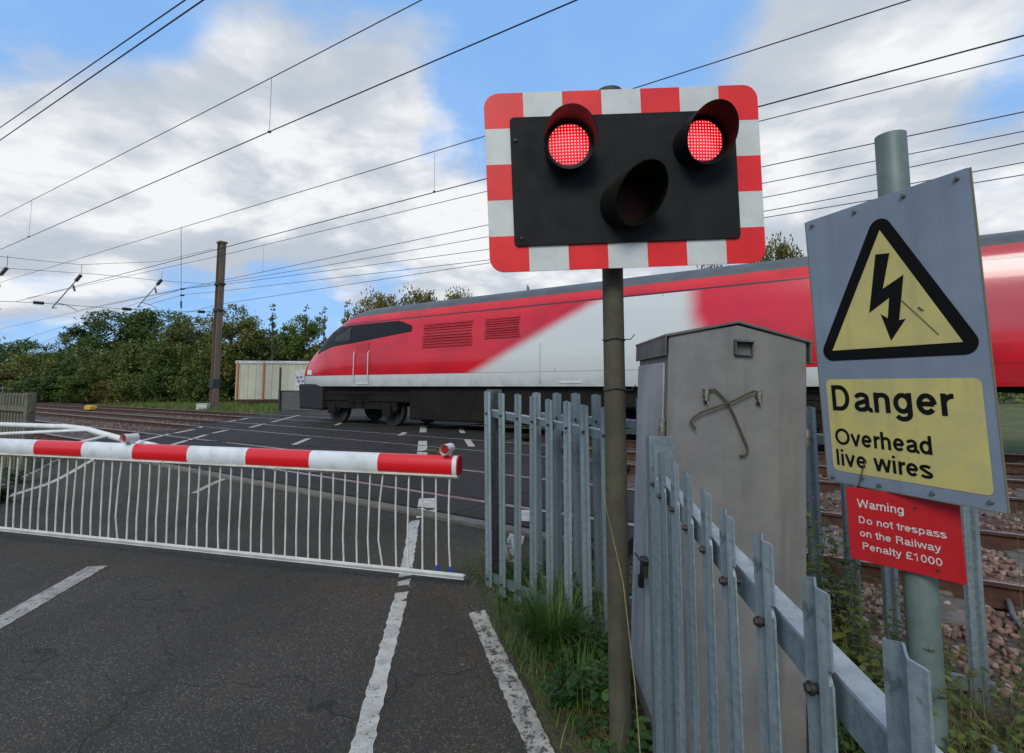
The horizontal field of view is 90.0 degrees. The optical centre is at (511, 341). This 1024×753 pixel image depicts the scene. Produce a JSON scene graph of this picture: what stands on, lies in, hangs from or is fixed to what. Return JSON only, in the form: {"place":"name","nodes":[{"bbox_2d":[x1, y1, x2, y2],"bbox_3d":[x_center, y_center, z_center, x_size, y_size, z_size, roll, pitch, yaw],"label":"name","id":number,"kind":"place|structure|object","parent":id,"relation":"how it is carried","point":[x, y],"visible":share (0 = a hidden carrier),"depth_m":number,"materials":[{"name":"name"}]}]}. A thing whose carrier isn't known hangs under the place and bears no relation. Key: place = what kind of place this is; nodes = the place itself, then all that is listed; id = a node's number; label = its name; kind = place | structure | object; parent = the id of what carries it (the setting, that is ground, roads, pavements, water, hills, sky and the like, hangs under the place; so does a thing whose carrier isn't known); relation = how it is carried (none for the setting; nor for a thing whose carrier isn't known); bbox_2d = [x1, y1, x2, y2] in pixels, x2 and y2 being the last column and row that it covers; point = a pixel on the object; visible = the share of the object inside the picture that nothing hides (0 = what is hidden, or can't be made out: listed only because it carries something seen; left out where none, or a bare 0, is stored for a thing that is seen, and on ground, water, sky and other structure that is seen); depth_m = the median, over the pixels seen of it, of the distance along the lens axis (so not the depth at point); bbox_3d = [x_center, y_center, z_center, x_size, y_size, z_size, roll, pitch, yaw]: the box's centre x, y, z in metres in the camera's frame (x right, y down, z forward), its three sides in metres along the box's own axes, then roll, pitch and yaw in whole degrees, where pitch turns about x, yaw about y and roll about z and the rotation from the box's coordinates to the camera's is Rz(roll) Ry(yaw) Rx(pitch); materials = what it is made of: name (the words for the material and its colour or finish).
{"place":"outdoors","nodes":[
{"label":"outdoors","id":0,"kind":"place"},
{"bbox_2d":[0,0,185,127],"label":"overhead wire","id":1,"kind":"object","parent":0,"point":[178,4],"visible":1,"depth_m":9.42,"materials":[{"name":"grey"}]},
{"bbox_2d":[0,0,203,140],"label":"overhead wire","id":2,"kind":"object","parent":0,"point":[179,16],"visible":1,"depth_m":9.09,"materials":[{"name":"grey"}]},
{"bbox_2d":[0,407,632,752],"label":"road","id":3,"kind":"structure","parent":0,"point":[135,649],"depth_m":3.13,"materials":[{"name":"asphalt"}]},
{"bbox_2d":[0,473,27,503],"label":"weed","id":4,"kind":"object","parent":3,"relation":"on","point":[3,495],"visible":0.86,"depth_m":6.55,"materials":[{"name":"green plant"}]},
{"bbox_2d":[0,458,45,483],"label":"weed","id":5,"kind":"object","parent":3,"relation":"on","point":[12,474],"visible":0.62,"depth_m":7.82,"materials":[{"name":"green plant"}]},
{"bbox_2d":[10,459,93,495],"bbox_3d":[-6.807,1.980,7.051,0.387,0.254,4.997,1,-5,-13],"label":"road marking","id":6,"kind":"object","parent":3,"relation":"on","point":[62,476],"visible":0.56,"depth_m":7.98,"materials":[{"name":"paint"}]},
{"bbox_2d":[0,565,107,628],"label":"road marking","id":7,"kind":"object","parent":3,"relation":"on","point":[21,609],"visible":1,"depth_m":3.62,"materials":[{"name":"paint"}]},
{"bbox_2d":[0,422,465,579],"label":"crossing barrier","id":8,"kind":"object","parent":3,"relation":"on","point":[133,447],"visible":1,"depth_m":4.25,"materials":[{"name":"red"}]},
{"bbox_2d":[349,520,419,752],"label":"road marking","id":9,"kind":"object","parent":3,"relation":"on","point":[369,718],"visible":0.94,"depth_m":2.69,"materials":[{"name":"paint"}]},
{"bbox_2d":[469,610,554,752],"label":"road marking","id":10,"kind":"object","parent":3,"relation":"on","point":[526,720],"visible":0.98,"depth_m":2.50,"materials":[{"name":"paint"}]},
{"bbox_2d":[506,533,523,561],"bbox_3d":[0.019,1.680,4.229,0.147,0.103,0.587,-1,-5,10],"label":"road marking","id":11,"kind":"object","parent":3,"relation":"on","point":[512,541],"visible":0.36,"depth_m":4.20,"materials":[{"name":"paint"}]},
{"bbox_2d":[0,0,1023,360],"label":"sky","id":12,"kind":"structure","parent":0,"point":[216,51],"materials":[{"name":"blue"}]},
{"bbox_2d":[2,394,1023,752],"bbox_3d":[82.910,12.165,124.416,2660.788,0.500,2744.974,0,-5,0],"label":"ground","id":13,"kind":"structure","parent":0,"point":[1012,424],"depth_m":2.48,"materials":[{"name":"plant"}]},
{"bbox_2d":[0,386,36,473],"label":"timber fence","id":14,"kind":"object","parent":13,"relation":"on","point":[18,408],"visible":0.59,"depth_m":9.11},
{"bbox_2d":[0,338,45,363],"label":"tree","id":15,"kind":"object","parent":13,"relation":"on","point":[16,349],"visible":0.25,"depth_m":63.19,"materials":[{"name":"green plant"}]},
{"bbox_2d":[0,369,55,401],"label":"bush","id":16,"kind":"object","parent":13,"relation":"on","point":[8,376],"visible":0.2,"depth_m":43.27,"materials":[{"name":"green plant"}]},
{"bbox_2d":[0,361,61,398],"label":"bush","id":17,"kind":"object","parent":13,"relation":"on","point":[12,365],"visible":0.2,"depth_m":45.18,"materials":[{"name":"green plant"}]},
{"bbox_2d":[0,353,81,401],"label":"bush","id":18,"kind":"object","parent":13,"relation":"on","point":[38,368],"visible":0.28,"depth_m":43.25,"materials":[{"name":"green plant"}]},
{"bbox_2d":[0,375,82,402],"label":"bush","id":19,"kind":"object","parent":13,"relation":"on","point":[39,386],"visible":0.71,"depth_m":39.74,"materials":[{"name":"green plant"}]},
{"bbox_2d":[39,331,91,361],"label":"tree","id":20,"kind":"object","parent":13,"relation":"on","point":[65,343],"visible":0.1,"depth_m":53.35,"materials":[{"name":"green plant"}]},
{"bbox_2d":[37,351,114,401],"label":"bush","id":21,"kind":"object","parent":13,"relation":"on","point":[69,359],"visible":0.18,"depth_m":42.30,"materials":[{"name":"green plant"}]},
{"bbox_2d":[49,372,108,403],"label":"bush","id":22,"kind":"object","parent":13,"relation":"on","point":[79,382],"visible":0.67,"depth_m":38.95,"materials":[{"name":"green plant"}]},
{"bbox_2d":[56,344,145,402],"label":"bush","id":23,"kind":"object","parent":13,"relation":"on","point":[92,365],"visible":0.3,"depth_m":40.43,"materials":[{"name":"green plant"}]},
{"bbox_2d":[51,308,164,358],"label":"tree","id":24,"kind":"object","parent":13,"relation":"on","point":[97,328],"visible":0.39,"depth_m":48.71,"materials":[{"name":"green plant"}]},
{"bbox_2d":[90,380,130,402],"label":"bush","id":25,"kind":"object","parent":13,"relation":"on","point":[101,387],"visible":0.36,"depth_m":37.87,"materials":[{"name":"green plant"}]},
{"bbox_2d":[99,372,167,403],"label":"bush","id":26,"kind":"object","parent":13,"relation":"on","point":[128,386],"visible":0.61,"depth_m":36.73,"materials":[{"name":"green plant"}]},
{"bbox_2d":[95,341,175,402],"bbox_3d":[-28.666,2.539,40.914,7.040,5.156,7.342,-2,-5,24],"label":"bush","id":27,"kind":"object","parent":13,"relation":"on","point":[126,364],"visible":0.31,"depth_m":39.20,"materials":[{"name":"green plant"}]},
{"bbox_2d":[94,308,202,349],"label":"tree","id":28,"kind":"object","parent":13,"relation":"on","point":[119,341],"visible":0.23,"depth_m":50.26,"materials":[{"name":"green plant"}]},
{"bbox_2d":[125,367,197,403],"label":"bush","id":29,"kind":"object","parent":13,"relation":"on","point":[157,380],"visible":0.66,"depth_m":36.78,"materials":[{"name":"green plant"}]},
{"bbox_2d":[135,338,209,402],"bbox_3d":[-25.961,2.318,39.803,6.224,5.338,6.164,2,-5,-18],"label":"bush","id":30,"kind":"object","parent":13,"relation":"on","point":[154,366],"visible":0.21,"depth_m":38.29,"materials":[{"name":"green plant"}]},
{"bbox_2d":[147,314,222,400],"bbox_3d":[-25.117,1.383,39.957,5.958,7.139,6.037,0,-5,-4],"label":"tree","id":31,"kind":"object","parent":13,"relation":"on","point":[182,334],"visible":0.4,"depth_m":38.59,"materials":[{"name":"green plant"}]},
{"bbox_2d":[174,371,230,403],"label":"bush","id":32,"kind":"object","parent":13,"relation":"on","point":[193,381],"visible":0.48,"depth_m":36.25,"materials":[{"name":"green plant"}]},
{"bbox_2d":[165,342,241,402],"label":"bush","id":33,"kind":"object","parent":13,"relation":"on","point":[198,363],"visible":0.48,"depth_m":36.83,"materials":[{"name":"green plant"}]},
{"bbox_2d":[209,240,227,408],"bbox_3d":[-17.292,-0.986,30.163,0.620,9.939,0.440,-3,-6,33],"label":"line mast","id":34,"kind":"object","parent":13,"relation":"on","point":[215,379],"visible":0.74,"depth_m":30.11,"materials":[{"name":"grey metal"}]},
{"bbox_2d":[0,249,210,312],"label":"cross span","id":35,"kind":"object","parent":34,"relation":"attached to","point":[4,269],"visible":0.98,"depth_m":24.94,"materials":[{"name":"grey metal"}]},
{"bbox_2d":[0,0,577,249],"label":"overhead wire","id":36,"kind":"object","parent":35,"relation":"hanging from","point":[269,131],"visible":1,"depth_m":8.06,"materials":[{"name":"grey"}]},
{"bbox_2d":[2,0,1023,301],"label":"overhead wire","id":37,"kind":"object","parent":35,"relation":"hanging from","point":[632,88],"visible":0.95,"depth_m":8.18,"materials":[{"name":"grey"}]},
{"bbox_2d":[29,55,1023,310],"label":"overhead wire","id":38,"kind":"object","parent":35,"relation":"hanging from","point":[485,191],"visible":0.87,"depth_m":10.92,"materials":[{"name":"grey"}]},
{"bbox_2d":[0,143,1023,346],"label":"overhead wire","id":39,"kind":"object","parent":34,"relation":"attached to","point":[488,249],"visible":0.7,"depth_m":14.00,"materials":[{"name":"grey"}]},
{"bbox_2d":[2,162,1023,357],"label":"overhead wire","id":40,"kind":"object","parent":34,"relation":"attached to","point":[489,259],"visible":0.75,"depth_m":19.82,"materials":[{"name":"grey"}]},
{"bbox_2d":[3,131,1023,328],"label":"overhead wire","id":41,"kind":"object","parent":34,"relation":"attached to","point":[488,236],"visible":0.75,"depth_m":13.92,"materials":[{"name":"grey"}]},
{"bbox_2d":[14,174,1023,354],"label":"overhead wire","id":42,"kind":"object","parent":34,"relation":"attached to","point":[490,262],"visible":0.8,"depth_m":20.22,"materials":[{"name":"grey"}]},
{"bbox_2d":[196,341,263,401],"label":"bush","id":43,"kind":"object","parent":13,"relation":"on","point":[250,353],"visible":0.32,"depth_m":37.73,"materials":[{"name":"green plant"}]},
{"bbox_2d":[192,303,271,398],"bbox_3d":[-21.381,0.925,39.138,5.559,7.890,5.487,-1,-5,7],"label":"tree","id":44,"kind":"object","parent":13,"relation":"on","point":[246,325],"visible":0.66,"depth_m":38.29,"materials":[{"name":"green plant"}]},
{"bbox_2d":[231,327,299,399],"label":"tree","id":45,"kind":"object","parent":13,"relation":"on","point":[277,340],"visible":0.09,"depth_m":40.57,"materials":[{"name":"green plant"}]},
{"bbox_2d":[264,303,277,360],"bbox_3d":[-17.872,0.950,38.068,1.165,7.719,1.386,-4,-6,35],"label":"tree","id":46,"kind":"object","parent":13,"relation":"on","point":[273,338],"visible":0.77,"depth_m":38.14,"materials":[{"name":"green plant"}]},
{"bbox_2d":[234,361,309,401],"bbox_3d":[-15.530,2.818,35.734,6.120,2.710,3.040,1,-5,-8],"label":"portable cabin","id":47,"kind":"object","parent":13,"relation":"on","point":[257,381],"visible":0.67,"depth_m":34.15,"materials":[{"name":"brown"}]},
{"bbox_2d":[278,367,314,410],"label":"metal gate","id":48,"kind":"structure","parent":13,"relation":"on","point":[288,399],"depth_m":26.74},
{"bbox_2d":[270,312,325,360],"bbox_3d":[-16.538,1.270,39.876,4.258,7.187,4.244,2,-5,-18],"label":"tree","id":49,"kind":"object","parent":13,"relation":"on","point":[294,340],"visible":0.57,"depth_m":39.31,"materials":[{"name":"green plant"}]},
{"bbox_2d":[298,304,310,360],"bbox_3d":[-15.884,0.989,39.095,1.103,7.707,1.312,5,-7,-43],"label":"tree","id":50,"kind":"object","parent":13,"relation":"on","point":[303,326],"visible":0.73,"depth_m":39.19,"materials":[{"name":"green plant"}]},
{"bbox_2d":[297,343,321,360],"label":"bush","id":51,"kind":"object","parent":13,"relation":"on","point":[305,355],"visible":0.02,"depth_m":38.74,"materials":[{"name":"green plant"}]},
{"bbox_2d":[91,399,543,428],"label":"grass","id":52,"kind":"structure","parent":13,"relation":"on","point":[247,406],"depth_m":31.54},
{"bbox_2d":[318,307,327,344],"bbox_3d":[-14.405,1.033,39.079,1.012,7.558,1.203,0,-5,2],"label":"tree","id":53,"kind":"object","parent":13,"relation":"on","point":[324,321],"visible":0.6,"depth_m":39.19,"materials":[{"name":"green plant"}]},
{"bbox_2d":[344,286,402,319],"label":"tree","id":54,"kind":"object","parent":13,"relation":"on","point":[381,303],"visible":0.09,"depth_m":43.86,"materials":[{"name":"green plant"}]},
{"bbox_2d":[391,283,439,306],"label":"tree","id":55,"kind":"object","parent":13,"relation":"on","point":[416,299],"visible":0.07,"depth_m":45.79,"materials":[{"name":"green plant"}]},
{"bbox_2d":[444,286,472,299],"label":"tree","id":56,"kind":"object","parent":13,"relation":"on","point":[455,296],"visible":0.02,"depth_m":46.68,"materials":[{"name":"green plant"}]},
{"bbox_2d":[432,548,511,581],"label":"grass tuft","id":57,"kind":"object","parent":13,"relation":"on","point":[473,566],"visible":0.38,"depth_m":3.88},
{"bbox_2d":[0,336,1014,394],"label":"woodland","id":58,"kind":"object","parent":13,"relation":"on","point":[5,353],"depth_m":58.30,"materials":[{"name":"green plant"}]},
{"bbox_2d":[442,533,577,592],"bbox_3d":[0.041,1.616,3.769,1.193,0.379,1.219,0,-5,0],"label":"grass tuft","id":59,"kind":"object","parent":13,"relation":"on","point":[508,561],"visible":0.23,"depth_m":3.77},
{"bbox_2d":[509,544,545,586],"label":"weed","id":60,"kind":"object","parent":13,"relation":"on","point":[529,569],"visible":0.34,"depth_m":3.58,"materials":[{"name":"green plant"}]},
{"bbox_2d":[32,414,1023,710],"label":"ballast stones","id":61,"kind":"object","parent":13,"relation":"on","point":[998,568],"visible":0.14,"depth_m":3.10,"materials":[{"name":"gravel"}]},
{"bbox_2d":[35,407,1023,687],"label":"ballast bed","id":62,"kind":"object","parent":13,"relation":"on","point":[1011,643],"visible":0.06,"depth_m":4.94,"materials":[{"name":"gravel"}]},
{"bbox_2d":[132,461,572,545],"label":"concrete edge beam","id":63,"kind":"structure","parent":62,"relation":"on","point":[476,523],"depth_m":5.50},
{"bbox_2d":[34,420,1023,629],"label":"railway track","id":64,"kind":"structure","parent":62,"relation":"on","point":[997,592],"depth_m":4.08,"materials":[{"name":"metal"}]},
{"bbox_2d":[1005,598,1023,628],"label":"trackside cable","id":65,"kind":"object","parent":64,"relation":"on","point":[1012,612],"visible":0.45,"depth_m":3.02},
{"bbox_2d":[35,408,1023,516],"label":"railway track","id":66,"kind":"structure","parent":62,"relation":"on","point":[1016,499],"depth_m":16.36,"materials":[{"name":"metal"}]},
{"bbox_2d":[36,402,1023,476],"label":"railway track","id":67,"kind":"structure","parent":62,"relation":"on","point":[1014,463],"depth_m":22.28,"materials":[{"name":"metal"}]},
{"bbox_2d":[96,413,634,549],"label":"crossing deck","id":68,"kind":"structure","parent":67,"relation":"on","point":[469,485],"depth_m":9.83,"materials":[{"name":"concrete"}]},
{"bbox_2d":[417,441,427,454],"bbox_3d":[-1.798,2.136,10.275,0.198,0.001,2.501,1,-5,-10],"label":"road marking","id":69,"kind":"object","parent":68,"relation":"on","point":[422,445],"visible":0.74,"depth_m":10.36,"materials":[{"name":"paint"}]},
{"bbox_2d":[416,498,434,517],"bbox_3d":[-0.879,1.722,5.299,0.197,0.044,0.670,1,-5,-8],"label":"road marking","id":70,"kind":"object","parent":68,"relation":"on","point":[428,502],"visible":0.59,"depth_m":5.38,"materials":[{"name":"paint"}]},
{"bbox_2d":[521,510,529,520],"bbox_3d":[0.121,1.663,4.889,0.146,0.001,0.419,-1,-5,6],"label":"road marking","id":71,"kind":"object","parent":68,"relation":"on","point":[525,515],"visible":0.5,"depth_m":4.88,"materials":[{"name":"paint"}]},
{"bbox_2d":[299,256,822,445],"bbox_3d":[0.271,0.565,14.345,17.600,3.840,2.856,-3,-6,33],"label":"power car","id":72,"kind":"object","parent":67,"relation":"on","point":[452,360],"visible":0.52,"depth_m":12.84,"materials":[{"name":"paint"}]},
{"bbox_2d":[979,230,1023,393],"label":"passenger coach","id":73,"kind":"object","parent":67,"relation":"on","point":[1002,254],"visible":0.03,"depth_m":7.93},
{"bbox_2d":[484,389,607,635],"bbox_3d":[0.215,1.060,3.356,0.159,1.474,1.234,4,-7,-41],"label":"palisade fence","id":74,"kind":"object","parent":13,"relation":"on","point":[496,415],"visible":0.85,"depth_m":3.33,"materials":[{"name":"metal"}]},
{"bbox_2d":[466,560,630,662],"bbox_3d":[0.210,1.530,2.885,1.041,0.456,1.266,0,-5,0],"label":"grass tuft","id":75,"kind":"object","parent":13,"relation":"on","point":[552,621],"visible":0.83,"depth_m":2.89,"materials":[{"name":"plant"}]},
{"bbox_2d":[537,570,563,594],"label":"weed","id":76,"kind":"object","parent":13,"relation":"on","point":[540,590],"visible":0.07,"depth_m":3.38,"materials":[{"name":"green plant"}]},
{"bbox_2d":[534,662,580,710],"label":"weed","id":77,"kind":"object","parent":13,"relation":"on","point":[569,693],"visible":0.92,"depth_m":2.36,"materials":[{"name":"green plant"}]},
{"bbox_2d":[510,627,632,713],"bbox_3d":[0.299,1.590,2.483,0.684,0.266,0.660,0,-5,0],"label":"grass tuft","id":78,"kind":"object","parent":13,"relation":"on","point":[585,698],"visible":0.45,"depth_m":2.49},
{"bbox_2d":[454,546,689,752],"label":"verge grass","id":79,"kind":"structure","parent":13,"relation":"on","point":[536,670],"depth_m":2.69,"materials":[{"name":"plant"}]},
{"bbox_2d":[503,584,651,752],"bbox_3d":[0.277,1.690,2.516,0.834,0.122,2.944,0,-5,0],"label":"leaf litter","id":80,"kind":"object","parent":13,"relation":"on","point":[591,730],"visible":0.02,"depth_m":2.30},
{"bbox_2d":[505,552,652,752],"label":"undergrowth","id":81,"kind":"object","parent":13,"relation":"on","point":[644,732],"visible":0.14,"depth_m":2.31,"materials":[{"name":"green plant"}]},
{"bbox_2d":[572,570,602,608],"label":"weed","id":82,"kind":"object","parent":13,"relation":"on","point":[577,585],"visible":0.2,"depth_m":3.19,"materials":[{"name":"green plant"}]},
{"bbox_2d":[548,619,630,668],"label":"grass tuft","id":83,"kind":"object","parent":13,"relation":"on","point":[594,657],"visible":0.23,"depth_m":2.73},
{"bbox_2d":[572,614,607,664],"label":"weed","id":84,"kind":"object","parent":13,"relation":"on","point":[597,639],"visible":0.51,"depth_m":2.74,"materials":[{"name":"green plant"}]},
{"bbox_2d":[582,656,608,712],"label":"weed","id":85,"kind":"object","parent":13,"relation":"on","point":[596,674],"visible":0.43,"depth_m":2.35,"materials":[{"name":"green plant"}]},
{"bbox_2d":[574,573,631,637],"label":"dry grass","id":86,"kind":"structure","parent":13,"relation":"on","point":[596,608],"depth_m":3.06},
{"bbox_2d":[601,483,640,752],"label":"dry stem","id":87,"kind":"object","parent":13,"relation":"on","point":[629,637],"visible":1,"depth_m":1.92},
{"bbox_2d":[484,85,765,752],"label":"crossing signal","id":88,"kind":"object","parent":13,"relation":"on","point":[611,181],"visible":1,"depth_m":2.13,"materials":[{"name":"grey metal"}]},
{"bbox_2d":[646,435,676,752],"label":"fence end post","id":89,"kind":"object","parent":13,"relation":"on","point":[665,445],"visible":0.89,"depth_m":1.89,"materials":[{"name":"metal"}]},
{"bbox_2d":[630,321,816,752],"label":"equipment cabinet","id":90,"kind":"object","parent":13,"relation":"on","point":[723,405],"visible":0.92,"depth_m":2.17,"materials":[{"name":"metal"}]},
{"bbox_2d":[532,392,996,709],"bbox_3d":[1.185,1.043,3.061,2.445,1.456,0.157,-3,-6,33],"label":"palisade fence","id":91,"kind":"object","parent":13,"relation":"on","point":[975,619],"visible":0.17,"depth_m":2.74,"materials":[{"name":"metal"}]},
{"bbox_2d":[758,231,803,261],"bbox_3d":[16.810,-1.538,32.145,4.200,11.290,4.318,2,-5,-19],"label":"tree","id":92,"kind":"object","parent":13,"relation":"on","point":[781,251],"visible":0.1,"depth_m":31.72,"materials":[{"name":"green plant"}]},
{"bbox_2d":[650,443,1001,752],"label":"palisade fence","id":93,"kind":"object","parent":13,"relation":"on","point":[858,703],"visible":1,"depth_m":0.82,"materials":[{"name":"metal"}]},
{"bbox_2d":[806,490,866,730],"bbox_3d":[1.401,1.192,2.308,0.332,1.028,0.604,-2,-6,26],"label":"weed","id":94,"kind":"object","parent":13,"relation":"on","point":[837,636],"visible":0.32,"depth_m":2.28,"materials":[{"name":"green plant"}]},
{"bbox_2d":[804,666,884,752],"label":"weed","id":95,"kind":"object","parent":13,"relation":"on","point":[845,745],"visible":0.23,"depth_m":1.93,"materials":[{"name":"green plant"}]},
{"bbox_2d":[812,497,969,691],"bbox_3d":[1.570,1.204,2.198,0.474,0.986,0.417,-1,-5,12],"label":"weed","id":96,"kind":"object","parent":13,"relation":"on","point":[861,633],"visible":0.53,"depth_m":2.21,"materials":[{"name":"green plant"}]},
{"bbox_2d":[805,129,1010,752],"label":"warning sign","id":97,"kind":"object","parent":13,"relation":"on","point":[908,398],"visible":1,"depth_m":1.83,"materials":[{"name":"yellow"}]},
{"bbox_2d":[857,569,963,737],"bbox_3d":[1.598,1.306,2.022,0.310,0.752,0.631,-2,-6,25],"label":"weed","id":98,"kind":"object","parent":13,"relation":"on","point":[946,657],"visible":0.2,"depth_m":2.09,"materials":[{"name":"green plant"}]},
{"bbox_2d":[859,634,971,752],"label":"weed","id":99,"kind":"object","parent":13,"relation":"on","point":[876,662],"visible":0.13,"depth_m":1.74,"materials":[{"name":"green plant"}]},
{"bbox_2d":[838,625,1023,752],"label":"undergrowth","id":100,"kind":"object","parent":13,"relation":"on","point":[976,735],"visible":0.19,"depth_m":2.08,"materials":[{"name":"green plant"}]},
{"bbox_2d":[947,709,1023,752],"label":"weed","id":101,"kind":"object","parent":13,"relation":"on","point":[1016,739],"visible":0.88,"depth_m":1.85,"materials":[{"name":"green plant"}]},
{"bbox_2d":[997,392,1021,402],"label":"bush","id":102,"kind":"object","parent":13,"relation":"on","point":[1004,398],"depth_m":29.34,"materials":[{"name":"green plant"}]},
{"bbox_2d":[1001,509,1023,752],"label":"weed","id":103,"kind":"object","parent":13,"relation":"on","point":[1020,632],"visible":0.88,"depth_m":2.12,"materials":[{"name":"green plant"}]},
{"bbox_2d":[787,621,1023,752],"bbox_3d":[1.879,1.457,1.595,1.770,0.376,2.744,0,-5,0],"label":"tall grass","id":104,"kind":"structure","parent":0,"point":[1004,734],"depth_m":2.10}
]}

